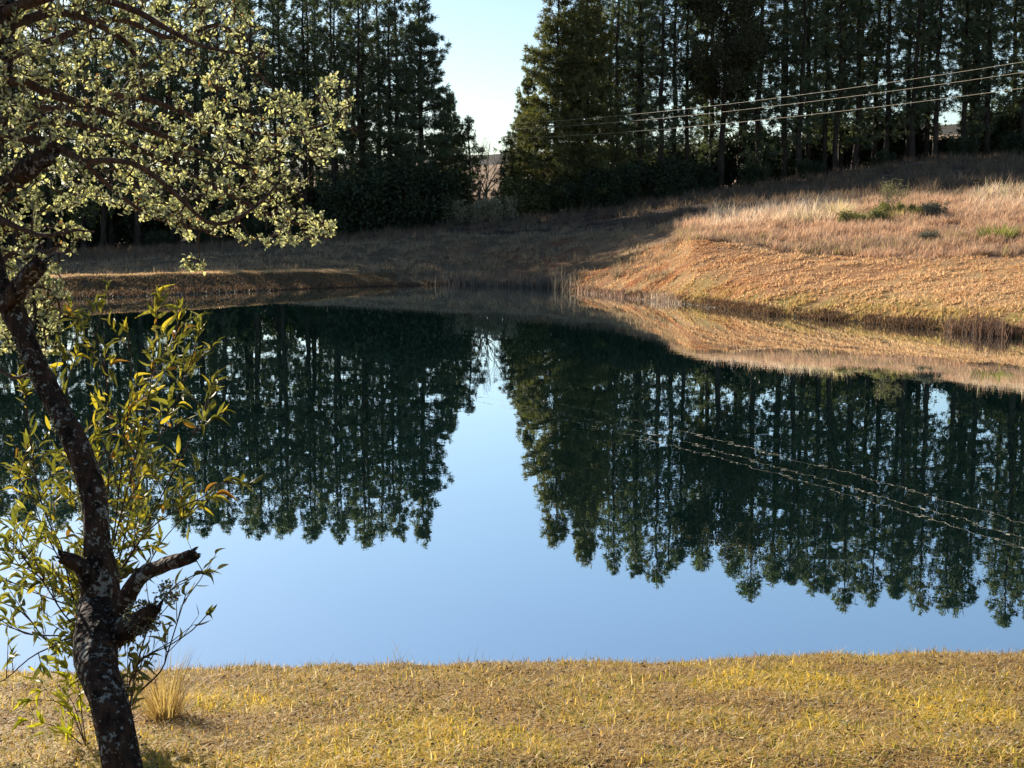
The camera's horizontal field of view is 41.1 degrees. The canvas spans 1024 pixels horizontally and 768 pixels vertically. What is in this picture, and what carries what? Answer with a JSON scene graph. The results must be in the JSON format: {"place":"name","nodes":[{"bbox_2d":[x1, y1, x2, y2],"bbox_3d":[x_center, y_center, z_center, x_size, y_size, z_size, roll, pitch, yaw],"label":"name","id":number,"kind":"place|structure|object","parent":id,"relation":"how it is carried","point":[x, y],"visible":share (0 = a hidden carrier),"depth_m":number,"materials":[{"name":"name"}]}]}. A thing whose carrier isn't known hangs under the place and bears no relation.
{"place":"outdoors","nodes":[
{"label":"outdoors","id":0,"kind":"place"},
{"bbox_2d":[0,285,1023,673],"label":"water","id":1,"kind":"structure","parent":0,"point":[498,473],"depth_m":16.20,"materials":[{"name":"blue liquid"}]},
{"bbox_2d":[430,262,579,291],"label":"reed bed","id":2,"kind":"object","parent":1,"relation":"on","point":[518,281],"visible":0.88,"depth_m":65.92,"materials":[{"name":"brown plant"}]},
{"bbox_2d":[0,636,1023,767],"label":"lawn grass","id":3,"kind":"structure","parent":0,"point":[593,669],"depth_m":4.89,"materials":[{"name":"yellow plant"}]},
{"bbox_2d":[0,124,1023,767],"bbox_3d":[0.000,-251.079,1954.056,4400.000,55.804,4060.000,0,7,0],"label":"ground","id":4,"kind":"structure","parent":0,"point":[386,254],"depth_m":53.35,"materials":[{"name":"soil"}]},
{"bbox_2d":[0,39,36,248],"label":"pine tree","id":5,"kind":"object","parent":4,"relation":"on","point":[13,193],"visible":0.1,"depth_m":95.87,"materials":[{"name":"green plant"}]},
{"bbox_2d":[8,10,59,249],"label":"pine tree","id":6,"kind":"object","parent":4,"relation":"on","point":[55,182],"visible":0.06,"depth_m":100.68,"materials":[{"name":"green plant"}]},
{"bbox_2d":[19,5,71,252],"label":"pine tree","id":7,"kind":"object","parent":4,"relation":"on","point":[46,190],"visible":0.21,"depth_m":96.78,"materials":[{"name":"green plant"}]},
{"bbox_2d":[11,628,89,746],"bbox_3d":[-1.479,0.974,4.414,0.230,0.454,0.350,6,9,40],"label":"leafy sprig","id":8,"kind":"object","parent":4,"relation":"on","point":[63,729],"visible":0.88,"depth_m":4.42,"materials":[{"name":"green plant"}]},
{"bbox_2d":[0,499,126,689],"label":"leafy sapling","id":9,"kind":"object","parent":4,"relation":"on","point":[54,644],"visible":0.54,"depth_m":4.42,"materials":[{"name":"green plant"}]},
{"bbox_2d":[51,2,106,250],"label":"pine tree","id":10,"kind":"object","parent":4,"relation":"on","point":[84,222],"visible":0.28,"depth_m":97.50,"materials":[{"name":"green plant"}]},
{"bbox_2d":[51,3,108,248],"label":"pine tree","id":11,"kind":"object","parent":4,"relation":"on","point":[65,43],"visible":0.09,"depth_m":99.83,"materials":[{"name":"green plant"}]},
{"bbox_2d":[70,2,122,248],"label":"pine tree","id":12,"kind":"object","parent":4,"relation":"on","point":[103,210],"visible":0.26,"depth_m":95.95,"materials":[{"name":"green plant"}]},
{"bbox_2d":[70,178,131,246],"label":"evergreen bush","id":13,"kind":"object","parent":4,"relation":"on","point":[95,239],"visible":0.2,"depth_m":102.17,"materials":[{"name":"green plant"}]},
{"bbox_2d":[81,4,131,245],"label":"pine tree","id":14,"kind":"object","parent":4,"relation":"on","point":[111,220],"visible":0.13,"depth_m":100.09,"materials":[{"name":"green plant"}]},
{"bbox_2d":[0,279,262,680],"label":"leafy shrub","id":15,"kind":"object","parent":4,"relation":"on","point":[125,570],"visible":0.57,"depth_m":4.71,"materials":[{"name":"green plant"}]},
{"bbox_2d":[103,0,162,246],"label":"pine tree","id":16,"kind":"object","parent":4,"relation":"on","point":[128,71],"visible":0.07,"depth_m":99.86,"materials":[{"name":"green plant"}]},
{"bbox_2d":[98,0,173,247],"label":"pine tree","id":17,"kind":"object","parent":4,"relation":"on","point":[138,232],"visible":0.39,"depth_m":95.21,"materials":[{"name":"green plant"}]},
{"bbox_2d":[106,188,184,244],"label":"evergreen bush","id":18,"kind":"object","parent":4,"relation":"on","point":[122,229],"visible":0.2,"depth_m":101.95,"materials":[{"name":"green plant"}]},
{"bbox_2d":[115,188,199,241],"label":"evergreen bush","id":19,"kind":"object","parent":4,"relation":"on","point":[157,223],"visible":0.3,"depth_m":101.54,"materials":[{"name":"green plant"}]},
{"bbox_2d":[139,0,195,245],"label":"pine tree","id":20,"kind":"object","parent":4,"relation":"on","point":[168,158],"visible":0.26,"depth_m":97.03,"materials":[{"name":"green plant"}]},
{"bbox_2d":[139,0,204,242],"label":"pine tree","id":21,"kind":"object","parent":4,"relation":"on","point":[172,161],"visible":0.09,"depth_m":99.37,"materials":[{"name":"green plant"}]},
{"bbox_2d":[119,526,228,709],"bbox_3d":[-1.080,0.824,4.224,0.409,0.800,0.474,-2,7,-13],"label":"leafy sapling","id":22,"kind":"object","parent":4,"relation":"on","point":[136,660],"visible":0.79,"depth_m":4.27,"materials":[{"name":"green plant"}]},
{"bbox_2d":[121,640,231,721],"bbox_3d":[-1.244,1.078,4.920,0.551,0.289,0.507,0,7,0],"label":"grass tuft","id":23,"kind":"object","parent":4,"relation":"on","point":[165,710],"visible":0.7,"depth_m":4.93,"materials":[{"name":"yellow plant"}]},
{"bbox_2d":[0,0,358,767],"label":"old tree","id":24,"kind":"object","parent":4,"relation":"on","point":[108,620],"visible":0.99,"depth_m":4.77,"materials":[{"name":"green plant"}]},
{"bbox_2d":[163,0,223,244],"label":"pine tree","id":25,"kind":"object","parent":4,"relation":"on","point":[196,164],"visible":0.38,"depth_m":97.03,"materials":[{"name":"green plant"}]},
{"bbox_2d":[177,6,238,238],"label":"pine tree","id":26,"kind":"object","parent":4,"relation":"on","point":[209,135],"visible":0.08,"depth_m":99.75,"materials":[{"name":"green plant"}]},
{"bbox_2d":[183,0,246,238],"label":"pine tree","id":27,"kind":"object","parent":4,"relation":"on","point":[213,148],"visible":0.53,"depth_m":96.34,"materials":[{"name":"green plant"}]},
{"bbox_2d":[218,0,266,233],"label":"pine tree","id":28,"kind":"object","parent":4,"relation":"on","point":[242,142],"visible":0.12,"depth_m":100.09,"materials":[{"name":"green plant"}]},
{"bbox_2d":[212,0,284,222],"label":"pine tree","id":29,"kind":"object","parent":4,"relation":"on","point":[247,4],"visible":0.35,"depth_m":96.65,"materials":[{"name":"green plant"}]},
{"bbox_2d":[239,217,275,240],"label":"evergreen bush","id":30,"kind":"object","parent":4,"relation":"on","point":[255,227],"visible":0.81,"depth_m":96.01,"materials":[{"name":"green plant"}]},
{"bbox_2d":[240,0,302,236],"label":"pine tree","id":31,"kind":"object","parent":4,"relation":"on","point":[264,20],"visible":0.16,"depth_m":99.34,"materials":[{"name":"green plant"}]},
{"bbox_2d":[251,0,310,235],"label":"pine tree","id":32,"kind":"object","parent":4,"relation":"on","point":[278,17],"visible":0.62,"depth_m":96.00,"materials":[{"name":"green plant"}]},
{"bbox_2d":[273,0,338,213],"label":"pine tree","id":33,"kind":"object","parent":4,"relation":"on","point":[312,73],"visible":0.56,"depth_m":96.84,"materials":[{"name":"green plant"}]},
{"bbox_2d":[283,0,338,212],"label":"pine tree","id":34,"kind":"object","parent":4,"relation":"on","point":[311,184],"visible":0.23,"depth_m":99.41,"materials":[{"name":"green plant"}]},
{"bbox_2d":[297,0,362,211],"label":"pine tree","id":35,"kind":"object","parent":4,"relation":"on","point":[335,5],"visible":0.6,"depth_m":95.87,"materials":[{"name":"green plant"}]},
{"bbox_2d":[310,0,365,204],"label":"pine tree","id":36,"kind":"object","parent":4,"relation":"on","point":[338,39],"visible":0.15,"depth_m":99.98,"materials":[{"name":"green plant"}]},
{"bbox_2d":[309,168,391,235],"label":"evergreen bush","id":37,"kind":"object","parent":4,"relation":"on","point":[350,211],"visible":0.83,"depth_m":93.64,"materials":[{"name":"green plant"}]},
{"bbox_2d":[328,0,387,184],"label":"pine tree","id":38,"kind":"object","parent":4,"relation":"on","point":[359,151],"visible":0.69,"depth_m":96.62,"materials":[{"name":"green plant"}]},
{"bbox_2d":[337,0,389,179],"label":"pine tree","id":39,"kind":"object","parent":4,"relation":"on","point":[362,59],"visible":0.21,"depth_m":98.94,"materials":[{"name":"green plant"}]},
{"bbox_2d":[315,160,423,231],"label":"evergreen bush","id":40,"kind":"object","parent":4,"relation":"on","point":[401,203],"visible":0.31,"depth_m":94.05,"materials":[{"name":"green plant"}]},
{"bbox_2d":[351,0,405,173],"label":"pine tree","id":41,"kind":"object","parent":4,"relation":"on","point":[377,6],"visible":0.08,"depth_m":102.70,"materials":[{"name":"green plant"}]},
{"bbox_2d":[361,2,417,171],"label":"pine tree","id":42,"kind":"object","parent":4,"relation":"on","point":[389,12],"visible":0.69,"depth_m":96.12,"materials":[{"name":"green plant"}]},
{"bbox_2d":[360,0,426,159],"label":"pine tree","id":43,"kind":"object","parent":4,"relation":"on","point":[399,7],"visible":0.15,"depth_m":99.46,"materials":[{"name":"green plant"}]},
{"bbox_2d":[347,152,464,228],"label":"evergreen bush","id":44,"kind":"object","parent":4,"relation":"on","point":[370,173],"visible":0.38,"depth_m":93.71,"materials":[{"name":"green plant"}]},
{"bbox_2d":[373,161,470,229],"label":"evergreen bush","id":45,"kind":"object","parent":4,"relation":"on","point":[440,188],"visible":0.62,"depth_m":94.41,"materials":[{"name":"green plant"}]},
{"bbox_2d":[371,0,476,225],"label":"pine tree","id":46,"kind":"object","parent":4,"relation":"on","point":[438,145],"visible":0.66,"depth_m":95.24,"materials":[{"name":"green plant"}]},
{"bbox_2d":[437,194,483,223],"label":"grey green bush","id":47,"kind":"object","parent":4,"relation":"on","point":[458,213],"visible":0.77,"depth_m":94.74,"materials":[{"name":"green plant"}]},
{"bbox_2d":[448,114,490,205],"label":"young pine","id":48,"kind":"object","parent":4,"relation":"on","point":[474,160],"visible":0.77,"depth_m":96.03,"materials":[{"name":"green plant"}]},
{"bbox_2d":[462,196,505,222],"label":"grey green bush","id":49,"kind":"object","parent":4,"relation":"on","point":[485,205],"visible":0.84,"depth_m":94.26,"materials":[{"name":"green plant"}]},
{"bbox_2d":[485,187,525,219],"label":"grey green bush","id":50,"kind":"object","parent":4,"relation":"on","point":[510,213],"visible":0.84,"depth_m":94.67,"materials":[{"name":"green plant"}]},
{"bbox_2d":[489,136,527,203],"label":"young pine","id":51,"kind":"object","parent":4,"relation":"on","point":[510,144],"visible":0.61,"depth_m":96.48,"materials":[{"name":"green plant"}]},
{"bbox_2d":[3,147,1023,297],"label":"rough grass","id":52,"kind":"structure","parent":4,"relation":"on","point":[831,185],"depth_m":79.29,"materials":[{"name":"brown plant"}]},
{"bbox_2d":[8,239,1023,335],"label":"mown grass","id":53,"kind":"structure","parent":4,"relation":"on","point":[938,311],"depth_m":49.24,"materials":[{"name":"brown plant"}]},
{"bbox_2d":[495,167,551,215],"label":"olive bush","id":54,"kind":"object","parent":4,"relation":"on","point":[520,185],"visible":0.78,"depth_m":95.18,"materials":[{"name":"green plant"}]},
{"bbox_2d":[498,74,551,209],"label":"pine tree","id":55,"kind":"object","parent":4,"relation":"on","point":[528,89],"visible":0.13,"depth_m":100.02,"materials":[{"name":"green plant"}]},
{"bbox_2d":[44,279,1023,337],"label":"shore grass","id":56,"kind":"structure","parent":4,"relation":"on","point":[900,321],"depth_m":47.55,"materials":[{"name":"brown plant"}]},
{"bbox_2d":[497,0,609,211],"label":"pine tree","id":57,"kind":"object","parent":4,"relation":"on","point":[541,59],"visible":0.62,"depth_m":95.58,"materials":[{"name":"green plant"}]},
{"bbox_2d":[546,171,601,210],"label":"evergreen bush","id":58,"kind":"object","parent":4,"relation":"on","point":[569,187],"visible":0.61,"depth_m":94.87,"materials":[{"name":"green plant"}]},
{"bbox_2d":[544,0,633,207],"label":"pine tree","id":59,"kind":"object","parent":4,"relation":"on","point":[590,46],"visible":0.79,"depth_m":94.92,"materials":[{"name":"green plant"}]},
{"bbox_2d":[574,160,629,208],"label":"evergreen bush","id":60,"kind":"object","parent":4,"relation":"on","point":[591,183],"visible":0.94,"depth_m":94.21,"materials":[{"name":"green plant"}]},
{"bbox_2d":[592,0,643,166],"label":"pine tree","id":61,"kind":"object","parent":4,"relation":"on","point":[613,10],"visible":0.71,"depth_m":95.76,"materials":[{"name":"green plant"}]},
{"bbox_2d":[615,0,668,198],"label":"pine tree","id":62,"kind":"object","parent":4,"relation":"on","point":[633,110],"visible":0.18,"depth_m":100.29,"materials":[{"name":"green plant"}]},
{"bbox_2d":[613,0,676,200],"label":"pine tree","id":63,"kind":"object","parent":4,"relation":"on","point":[637,114],"visible":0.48,"depth_m":97.18,"materials":[{"name":"green plant"}]},
{"bbox_2d":[627,0,697,197],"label":"pine tree","id":64,"kind":"object","parent":4,"relation":"on","point":[662,99],"visible":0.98,"depth_m":95.37,"materials":[{"name":"green plant"}]},
{"bbox_2d":[627,152,704,197],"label":"evergreen bush","id":65,"kind":"object","parent":4,"relation":"on","point":[666,171],"visible":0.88,"depth_m":95.42,"materials":[{"name":"green plant"}]},
{"bbox_2d":[643,0,709,158],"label":"pine tree","id":66,"kind":"object","parent":4,"relation":"on","point":[674,145],"visible":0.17,"depth_m":99.32,"materials":[{"name":"green plant"}]},
{"bbox_2d":[665,3,716,162],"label":"pine tree","id":67,"kind":"object","parent":4,"relation":"on","point":[685,117],"visible":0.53,"depth_m":98.15,"materials":[{"name":"green plant"}]},
{"bbox_2d":[667,153,720,192],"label":"evergreen bush","id":68,"kind":"object","parent":4,"relation":"on","point":[708,181],"visible":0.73,"depth_m":96.32,"materials":[{"name":"green plant"}]},
{"bbox_2d":[683,1,734,184],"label":"pine tree","id":69,"kind":"object","parent":4,"relation":"on","point":[710,147],"visible":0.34,"depth_m":100.53,"materials":[{"name":"green plant"}]},
{"bbox_2d":[670,0,785,189],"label":"broadleaf tree","id":70,"kind":"object","parent":4,"relation":"on","point":[734,48],"visible":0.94,"depth_m":94.72,"materials":[{"name":"green plant"}]},
{"bbox_2d":[690,126,766,187],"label":"evergreen bush","id":71,"kind":"object","parent":4,"relation":"on","point":[731,165],"visible":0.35,"depth_m":102.06,"materials":[{"name":"green plant"}]},
{"bbox_2d":[718,3,767,185],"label":"pine tree","id":72,"kind":"object","parent":4,"relation":"on","point":[740,149],"visible":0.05,"depth_m":101.16,"materials":[{"name":"green plant"}]},
{"bbox_2d":[736,159,771,185],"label":"evergreen bush","id":73,"kind":"object","parent":4,"relation":"on","point":[749,171],"visible":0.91,"depth_m":95.89,"materials":[{"name":"green plant"}]},
{"bbox_2d":[728,0,798,181],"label":"pine tree","id":74,"kind":"object","parent":4,"relation":"on","point":[758,155],"visible":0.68,"depth_m":96.58,"materials":[{"name":"green plant"}]},
{"bbox_2d":[732,122,795,181],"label":"evergreen bush","id":75,"kind":"object","parent":4,"relation":"on","point":[775,173],"visible":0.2,"depth_m":101.11,"materials":[{"name":"green plant"}]},
{"bbox_2d":[762,0,811,176],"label":"pine tree","id":76,"kind":"object","parent":4,"relation":"on","point":[769,68],"visible":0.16,"depth_m":99.95,"materials":[{"name":"green plant"}]},
{"bbox_2d":[758,0,818,181],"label":"pine tree","id":77,"kind":"object","parent":4,"relation":"on","point":[785,150],"visible":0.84,"depth_m":96.34,"materials":[{"name":"green plant"}]},
{"bbox_2d":[774,0,837,178],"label":"pine tree","id":78,"kind":"object","parent":4,"relation":"on","point":[812,55],"visible":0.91,"depth_m":95.70,"materials":[{"name":"green plant"}]},
{"bbox_2d":[778,0,834,161],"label":"pine tree","id":79,"kind":"object","parent":4,"relation":"on","point":[807,151],"visible":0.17,"depth_m":99.99,"materials":[{"name":"green plant"}]},
{"bbox_2d":[794,157,825,177],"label":"evergreen bush","id":80,"kind":"object","parent":4,"relation":"on","point":[808,168],"visible":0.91,"depth_m":94.92,"materials":[{"name":"green plant"}]},
{"bbox_2d":[796,0,864,174],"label":"pine tree","id":81,"kind":"object","parent":4,"relation":"on","point":[824,125],"visible":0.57,"depth_m":97.38,"materials":[{"name":"green plant"}]},
{"bbox_2d":[812,0,872,170],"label":"pine tree","id":82,"kind":"object","parent":4,"relation":"on","point":[841,64],"visible":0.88,"depth_m":96.58,"materials":[{"name":"green plant"}]},
{"bbox_2d":[666,175,1023,260],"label":"tall dry grass","id":83,"kind":"structure","parent":4,"relation":"on","point":[762,222],"depth_m":57.63,"materials":[{"name":"beige plant"}]},
{"bbox_2d":[817,0,876,170],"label":"pine tree","id":84,"kind":"object","parent":4,"relation":"on","point":[843,144],"visible":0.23,"depth_m":100.01,"materials":[{"name":"green plant"}]},
{"bbox_2d":[829,0,891,169],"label":"pine tree","id":85,"kind":"object","parent":4,"relation":"on","point":[855,139],"visible":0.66,"depth_m":97.87,"materials":[{"name":"green plant"}]},
{"bbox_2d":[834,208,889,223],"bbox_3d":[15.465,-7.338,60.019,2.424,0.765,2.107,2,7,19],"label":"green bush","id":86,"kind":"object","parent":4,"relation":"on","point":[878,214],"visible":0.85,"depth_m":59.67,"materials":[{"name":"green plant"}]},
{"bbox_2d":[848,0,911,165],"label":"pine tree","id":87,"kind":"object","parent":4,"relation":"on","point":[875,118],"visible":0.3,"depth_m":99.28,"materials":[{"name":"green plant"}]},
{"bbox_2d":[863,0,915,152],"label":"pine tree","id":88,"kind":"object","parent":4,"relation":"on","point":[886,118],"visible":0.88,"depth_m":97.39,"materials":[{"name":"green plant"}]},
{"bbox_2d":[864,108,950,161],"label":"evergreen bush","id":89,"kind":"object","parent":4,"relation":"on","point":[893,145],"visible":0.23,"depth_m":103.23,"materials":[{"name":"green plant"}]},
{"bbox_2d":[885,0,936,159],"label":"pine tree","id":90,"kind":"object","parent":4,"relation":"on","point":[906,151],"visible":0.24,"depth_m":100.03,"materials":[{"name":"green plant"}]},
{"bbox_2d":[890,0,948,160],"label":"pine tree","id":91,"kind":"object","parent":4,"relation":"on","point":[912,111],"visible":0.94,"depth_m":96.13,"materials":[{"name":"green plant"}]},
{"bbox_2d":[898,0,960,159],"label":"pine tree","id":92,"kind":"object","parent":4,"relation":"on","point":[926,150],"visible":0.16,"depth_m":100.62,"materials":[{"name":"green plant"}]},
{"bbox_2d":[904,0,976,158],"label":"pine tree","id":93,"kind":"object","parent":4,"relation":"on","point":[937,91],"visible":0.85,"depth_m":96.23,"materials":[{"name":"green plant"}]},
{"bbox_2d":[944,132,980,157],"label":"evergreen bush","id":94,"kind":"object","parent":4,"relation":"on","point":[961,144],"visible":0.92,"depth_m":95.75,"materials":[{"name":"green plant"}]},
{"bbox_2d":[941,0,1003,139],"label":"pine tree","id":95,"kind":"object","parent":4,"relation":"on","point":[973,25],"visible":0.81,"depth_m":96.30,"materials":[{"name":"green plant"}]},
{"bbox_2d":[939,308,1013,337],"bbox_3d":[12.813,-1.788,37.643,1.280,0.888,3.453,-2,7,-19],"label":"reed bed","id":96,"kind":"object","parent":4,"relation":"on","point":[999,324],"visible":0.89,"depth_m":37.38,"materials":[{"name":"brown plant"}]},
{"bbox_2d":[944,0,1012,157],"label":"pine tree","id":97,"kind":"object","parent":4,"relation":"on","point":[974,114],"visible":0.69,"depth_m":96.53,"materials":[{"name":"green plant"}]},
{"bbox_2d":[960,100,1020,156],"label":"evergreen bush","id":98,"kind":"object","parent":4,"relation":"on","point":[1002,123],"visible":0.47,"depth_m":100.25,"materials":[{"name":"green plant"}]},
{"bbox_2d":[962,0,1020,155],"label":"pine tree","id":99,"kind":"object","parent":4,"relation":"on","point":[987,130],"visible":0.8,"depth_m":96.60,"materials":[{"name":"green plant"}]},
{"bbox_2d":[987,0,1023,154],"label":"pine tree","id":100,"kind":"object","parent":4,"relation":"on","point":[1013,43],"visible":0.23,"depth_m":100.48,"materials":[{"name":"green plant"}]},
{"bbox_2d":[995,0,1023,145],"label":"pine tree","id":101,"kind":"object","parent":4,"relation":"on","point":[1019,101],"visible":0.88,"depth_m":96.60,"materials":[{"name":"green plant"}]},
{"bbox_2d":[995,129,1023,154],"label":"evergreen bush","id":102,"kind":"object","parent":4,"relation":"on","point":[1015,140],"visible":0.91,"depth_m":95.97,"materials":[{"name":"green plant"}]},
{"bbox_2d":[0,0,1023,183],"label":"sky","id":103,"kind":"structure","parent":0,"point":[483,63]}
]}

